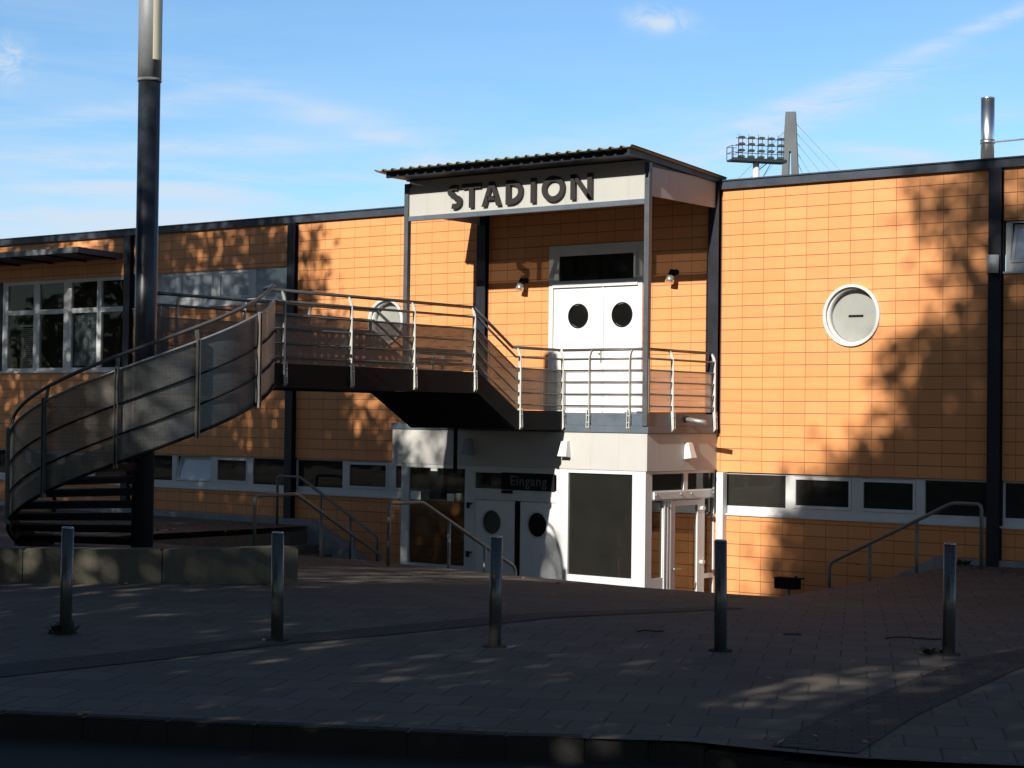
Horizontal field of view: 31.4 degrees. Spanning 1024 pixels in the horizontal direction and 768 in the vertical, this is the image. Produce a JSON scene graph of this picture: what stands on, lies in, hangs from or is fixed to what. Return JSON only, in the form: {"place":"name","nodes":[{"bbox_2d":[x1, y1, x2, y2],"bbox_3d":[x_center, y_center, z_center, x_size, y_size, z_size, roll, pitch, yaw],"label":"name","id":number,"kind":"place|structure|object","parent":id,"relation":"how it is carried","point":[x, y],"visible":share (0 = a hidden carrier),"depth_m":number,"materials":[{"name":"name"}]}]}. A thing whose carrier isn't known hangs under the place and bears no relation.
{"place":"outdoors","nodes":[
{"label":"outdoors","id":0,"kind":"place"},
{"bbox_2d":[0,737,709,767],"bbox_3d":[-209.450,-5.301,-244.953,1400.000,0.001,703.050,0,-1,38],"label":"road","id":1,"kind":"structure","parent":0,"point":[31,753],"depth_m":10.59,"materials":[{"name":"grey asphalt"}]},
{"bbox_2d":[0,505,1023,765],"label":"pavement","id":2,"kind":"structure","parent":0,"point":[604,677],"depth_m":14.28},
{"bbox_2d":[44,619,79,633],"bbox_3d":[-3.804,2.062,15.374,0.341,0.122,0.324,0,-1,38],"label":"weed","id":3,"kind":"object","parent":2,"relation":"on","point":[55,628],"visible":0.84,"depth_m":15.36,"materials":[{"name":"green plant"}]},
{"bbox_2d":[54,527,76,634],"bbox_3d":[-3.748,1.702,15.324,0.200,1.000,0.200,1,-1,-6],"label":"bollard","id":4,"kind":"object","parent":2,"relation":"on","point":[66,579],"visible":0.81,"depth_m":15.28,"materials":[{"name":"metal"}]},
{"bbox_2d":[4,283,287,546],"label":"spiral staircase","id":5,"kind":"structure","parent":2,"relation":"on","point":[52,472],"depth_m":23.04,"materials":[{"name":"metal"}]},
{"bbox_2d":[131,0,162,546],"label":"street lamp","id":6,"kind":"object","parent":2,"relation":"on","point":[149,79],"visible":0.78,"depth_m":24.31,"materials":[{"name":"black metal"}]},
{"bbox_2d":[0,545,297,584],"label":"curved bench wall","id":7,"kind":"structure","parent":2,"relation":"on","point":[215,565],"depth_m":20.02,"materials":[{"name":"concrete"}]},
{"bbox_2d":[266,531,288,641],"bbox_3d":[-1.936,1.719,15.031,0.200,1.000,0.200,0,-1,2],"label":"bollard","id":8,"kind":"object","parent":2,"relation":"on","point":[277,581],"visible":0.83,"depth_m":14.99,"materials":[{"name":"metal"}]},
{"bbox_2d":[0,710,908,767],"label":"kerb","id":9,"kind":"structure","parent":2,"relation":"on","point":[537,747],"depth_m":10.77,"materials":[{"name":"concrete"}]},
{"bbox_2d":[483,536,505,647],"bbox_3d":[-0.134,1.738,14.821,0.200,1.000,0.200,0,-2,25],"label":"bollard","id":10,"kind":"object","parent":2,"relation":"on","point":[495,585],"visible":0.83,"depth_m":14.78,"materials":[{"name":"metal"}]},
{"bbox_2d":[0,607,1023,752],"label":"paving band","id":11,"kind":"object","parent":2,"relation":"on","point":[873,718],"visible":0.96,"depth_m":13.34,"materials":[{"name":"grey stone"}]},
{"bbox_2d":[2,523,1023,758],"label":"fallen leaves","id":12,"kind":"object","parent":2,"relation":"on","point":[224,706],"visible":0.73,"depth_m":19.44,"materials":[{"name":"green plant"}]},
{"bbox_2d":[709,539,731,651],"bbox_3d":[1.689,1.759,14.750,0.200,1.000,0.200,0,-1,7],"label":"bollard","id":13,"kind":"object","parent":2,"relation":"on","point":[720,595],"visible":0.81,"depth_m":14.71,"materials":[{"name":"metal"}]},
{"bbox_2d":[915,646,941,655],"bbox_3d":[3.393,2.166,14.730,0.260,0.068,0.251,0,-1,38],"label":"weed","id":14,"kind":"object","parent":2,"relation":"on","point":[927,651],"visible":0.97,"depth_m":14.69,"materials":[{"name":"green plant"}]},
{"bbox_2d":[936,543,960,655],"bbox_3d":[3.524,1.782,14.680,0.200,1.000,0.200,1,-1,-5],"label":"bollard","id":15,"kind":"object","parent":2,"relation":"on","point":[949,600],"visible":0.82,"depth_m":14.64,"materials":[{"name":"metal"}]},
{"bbox_2d":[956,559,971,565],"bbox_3d":[6.931,2.735,27.937,0.255,0.127,0.376,0,-1,16],"label":"weed","id":16,"kind":"object","parent":2,"relation":"on","point":[964,563],"visible":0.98,"depth_m":27.86,"materials":[{"name":"green plant"}]},
{"bbox_2d":[0,0,1023,412],"label":"sky","id":17,"kind":"structure","parent":0,"point":[269,108],"materials":[{"name":"blue"}]},
{"bbox_2d":[637,629,663,632],"bbox_3d":[1.209,2.156,15.910,0.234,0.028,0.089,1,-1,8],"label":"fallen twig","id":18,"kind":"object","parent":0,"point":[651,630],"visible":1,"depth_m":15.88,"materials":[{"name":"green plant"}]},
{"bbox_2d":[781,633,800,635],"bbox_3d":[2.442,2.189,15.946,0.171,0.023,0.057,1,-1,9],"label":"fallen twig","id":19,"kind":"object","parent":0,"point":[798,634],"visible":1,"depth_m":15.94,"materials":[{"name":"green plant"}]},
{"bbox_2d":[647,740,1023,767],"bbox_3d":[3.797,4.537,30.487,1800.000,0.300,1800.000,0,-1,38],"label":"ground","id":20,"kind":"structure","parent":0,"point":[891,763],"depth_m":20.24,"materials":[{"name":"grey asphalt"}]},
{"bbox_2d":[0,144,1023,596],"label":"stadium building","id":21,"kind":"structure","parent":20,"relation":"on","point":[834,360],"depth_m":30.68,"materials":[{"name":"orange tile"}]},
{"bbox_2d":[20,325,32,367],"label":"window blind","id":22,"kind":"object","parent":21,"relation":"attached to","point":[23,363],"depth_m":42.69,"materials":[{"name":"grey plastic"}]},
{"bbox_2d":[0,449,119,484],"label":"window","id":23,"kind":"structure","parent":21,"relation":"in","point":[2,475],"depth_m":41.55,"materials":[{"name":"white glass"}]},
{"bbox_2d":[0,247,121,266],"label":"awning","id":24,"kind":"object","parent":21,"relation":"attached to","point":[46,256],"visible":1,"depth_m":40.36,"materials":[{"name":"black metal"}]},
{"bbox_2d":[0,276,122,372],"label":"window","id":25,"kind":"structure","parent":21,"relation":"in","point":[6,313],"depth_m":41.81,"materials":[{"name":"white plastic"}]},
{"bbox_2d":[74,313,96,365],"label":"window pane","id":26,"kind":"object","parent":21,"relation":"attached to","point":[85,341],"visible":1,"depth_m":41.23,"materials":[{"name":"glass"}]},
{"bbox_2d":[130,454,283,492],"bbox_3d":[-6.402,1.874,38.565,4.830,0.716,0.237,0,-1,38],"label":"window","id":27,"kind":"structure","parent":21,"relation":"in","point":[202,472],"depth_m":38.60,"materials":[{"name":"white glass"}]},
{"bbox_2d":[132,266,286,309],"bbox_3d":[-6.384,-2.019,38.600,4.830,0.771,0.135,0,-1,38],"label":"window","id":28,"kind":"structure","parent":21,"relation":"in","point":[233,283],"depth_m":38.41,"materials":[{"name":"grey glass"}]},
{"bbox_2d":[156,288,565,472],"bbox_3d":[-2.151,0.086,28.070,2.300,2.659,6.995,0,-1,38],"label":"footbridge","id":29,"kind":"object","parent":21,"relation":"attached to","point":[409,392],"visible":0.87,"depth_m":27.57,"materials":[{"name":"metal"}]},
{"bbox_2d":[368,301,402,342],"bbox_3d":[-2.401,-1.210,35.550,0.900,0.900,0.245,0,-1,38],"label":"porthole window","id":30,"kind":"structure","parent":21,"relation":"in","point":[391,316],"depth_m":35.62,"materials":[{"name":"white metal"}]},
{"bbox_2d":[293,458,482,501],"bbox_3d":[-2.479,1.864,35.465,4.830,0.716,0.135,0,-1,38],"label":"window","id":31,"kind":"structure","parent":21,"relation":"in","point":[391,490],"depth_m":35.69,"materials":[{"name":"white glass"}]},
{"bbox_2d":[410,491,420,499],"bbox_3d":[-1.703,1.964,32.163,0.240,0.150,0.004,0,-1,38],"label":"notice","id":32,"kind":"object","parent":21,"relation":"attached to","point":[415,495],"visible":1,"depth_m":32.16,"materials":[{"name":"paper"}]},
{"bbox_2d":[429,475,447,499],"bbox_3d":[-1.283,1.810,31.888,0.420,0.420,0.004,0,-1,38],"label":"poster","id":33,"kind":"object","parent":21,"relation":"attached to","point":[438,486],"visible":1,"depth_m":31.89,"materials":[{"name":"grey paper"}]},
{"bbox_2d":[447,494,453,500],"bbox_3d":[-1.070,1.973,31.673,0.150,0.130,0.004,0,-1,38],"label":"notice","id":34,"kind":"object","parent":21,"relation":"attached to","point":[450,497],"visible":1,"depth_m":31.67,"materials":[{"name":"paper"}]},
{"bbox_2d":[461,438,473,455],"bbox_3d":[-0.769,1.085,31.330,0.174,0.300,0.142,0,-1,38],"label":"wall lamp","id":35,"kind":"object","parent":21,"relation":"attached to","point":[467,448],"visible":1,"depth_m":31.31,"materials":[{"name":"metal"}]},
{"bbox_2d":[515,278,528,291],"bbox_3d":[0.167,-1.812,33.312,0.162,0.268,0.261,0,-1,38],"label":"wall spotlight","id":36,"kind":"object","parent":21,"relation":"attached to","point":[521,285],"depth_m":33.24,"materials":[{"name":"metal"}]},
{"bbox_2d":[557,440,570,458],"bbox_3d":[0.860,1.081,30.069,0.174,0.300,0.142,0,-1,38],"label":"wall lamp","id":37,"kind":"object","parent":21,"relation":"attached to","point":[564,451],"visible":1,"depth_m":30.05,"materials":[{"name":"metal"}]},
{"bbox_2d":[547,241,643,412],"bbox_3d":[1.504,-0.988,32.466,2.030,3.015,0.170,0,-1,38],"label":"balcony door","id":38,"kind":"structure","parent":21,"relation":"in","point":[589,284],"depth_m":32.43,"materials":[{"name":"white metal"}]},
{"bbox_2d":[487,473,710,513],"bbox_3d":[1.435,1.855,32.434,4.830,0.716,0.135,0,-1,38],"label":"window","id":39,"kind":"structure","parent":21,"relation":"in","point":[655,477],"depth_m":31.55,"materials":[{"name":"white glass"}]},
{"bbox_2d":[665,269,678,283],"bbox_3d":[2.737,-1.848,31.324,0.162,0.268,0.261,0,-1,38],"label":"wall spotlight","id":40,"kind":"object","parent":21,"relation":"attached to","point":[670,277],"depth_m":31.26,"materials":[{"name":"metal"}]},
{"bbox_2d":[684,442,696,459],"bbox_3d":[2.945,1.107,30.044,0.142,0.300,0.174,0,-1,38],"label":"wall lamp","id":41,"kind":"object","parent":21,"relation":"attached to","point":[689,452],"visible":1,"depth_m":30.01,"materials":[{"name":"metal"}]},
{"bbox_2d":[685,416,706,424],"bbox_3d":[3.016,0.597,29.917,0.374,0.140,0.113,0,-1,38],"label":"water spout","id":42,"kind":"object","parent":21,"relation":"attached to","point":[694,420],"visible":1,"depth_m":29.90,"materials":[{"name":"metal"}]},
{"bbox_2d":[823,284,879,345],"bbox_3d":[5.524,-1.104,29.411,1.000,1.000,0.245,0,-1,38],"label":"porthole window","id":43,"kind":"structure","parent":21,"relation":"in","point":[853,314],"depth_m":29.48,"materials":[{"name":"metal"}]},
{"bbox_2d":[726,472,985,527],"bbox_3d":[5.397,1.846,29.368,4.830,0.716,0.135,0,-1,38],"label":"window","id":44,"kind":"structure","parent":21,"relation":"in","point":[856,510],"depth_m":29.25,"materials":[{"name":"glass"}]},
{"bbox_2d":[986,255,998,273],"bbox_3d":[7.308,-1.816,27.690,0.190,0.287,0.195,0,-1,38],"label":"column lamp","id":45,"kind":"object","parent":21,"relation":"attached to","point":[992,261],"visible":1,"depth_m":27.61,"materials":[{"name":"metal"}]},
{"bbox_2d":[980,97,1023,158],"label":"chimney flue","id":46,"kind":"object","parent":21,"relation":"on","point":[987,142],"visible":0.66,"depth_m":29.18,"materials":[{"name":"silver metal"}]},
{"bbox_2d":[1000,481,1023,529],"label":"window","id":47,"kind":"structure","parent":21,"relation":"in","point":[1015,523],"depth_m":27.69,"materials":[{"name":"white glass"}]},
{"bbox_2d":[1003,221,1023,273],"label":"window","id":48,"kind":"structure","parent":21,"relation":"in","point":[1014,245],"depth_m":27.78,"materials":[{"name":"white glass"}]},
{"bbox_2d":[726,134,786,176],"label":"floodlight mast","id":49,"kind":"object","parent":20,"relation":"on","point":[758,160],"visible":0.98,"depth_m":149.77,"materials":[{"name":"metal"}]},
{"bbox_2d":[738,111,839,178],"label":"bridge pylon","id":50,"kind":"object","parent":20,"relation":"on","point":[790,143],"visible":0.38,"depth_m":249.08,"materials":[{"name":"concrete"}]},
{"bbox_2d":[885,636,941,639],"bbox_3d":[3.513,2.219,15.931,0.487,0.026,0.172,0,-1,15],"label":"fallen twig","id":51,"kind":"object","parent":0,"point":[923,638],"visible":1,"depth_m":15.93,"materials":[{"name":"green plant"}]},
{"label":"court floor","id":52,"kind":"structure","parent":0,"visible":0},
{"bbox_2d":[153,531,331,557],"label":"court steps","id":53,"kind":"structure","parent":52,"relation":"on","point":[298,540],"depth_m":35.08,"materials":[{"name":"concrete"}]},
{"bbox_2d":[252,493,383,561],"bbox_3d":[-3.122,2.751,29.722,0.110,1.989,3.058,0,-1,38],"label":"stair handrail","id":54,"kind":"object","parent":52,"relation":"on","point":[335,522],"visible":0.79,"depth_m":29.70,"materials":[{"name":"metal"}]},
{"bbox_2d":[275,475,378,560],"bbox_3d":[-3.644,2.833,35.664,2.758,2.039,0.107,0,-1,38],"label":"stair handrail","id":55,"kind":"object","parent":52,"relation":"on","point":[351,517],"visible":0.84,"depth_m":35.67,"materials":[{"name":"metal"}]},
{"bbox_2d":[386,500,516,575],"bbox_3d":[-0.879,2.746,27.866,0.110,1.984,3.108,0,-1,38],"label":"stair handrail","id":56,"kind":"object","parent":52,"relation":"on","point":[461,529],"visible":0.73,"depth_m":27.73,"materials":[{"name":"metal"}]},
{"bbox_2d":[773,576,804,595],"bbox_3d":[4.496,3.491,29.584,0.465,0.753,0.200,0,-1,38],"label":"ground floodlight","id":57,"kind":"object","parent":52,"relation":"on","point":[787,584],"visible":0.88,"depth_m":29.54,"materials":[{"name":"metal"}]},
{"bbox_2d":[827,501,983,587],"bbox_3d":[6.036,2.804,28.108,2.598,2.049,0.107,0,-1,38],"label":"stair handrail","id":58,"kind":"object","parent":52,"relation":"on","point":[904,526],"visible":0.8,"depth_m":27.96,"materials":[{"name":"metal"}]}
]}

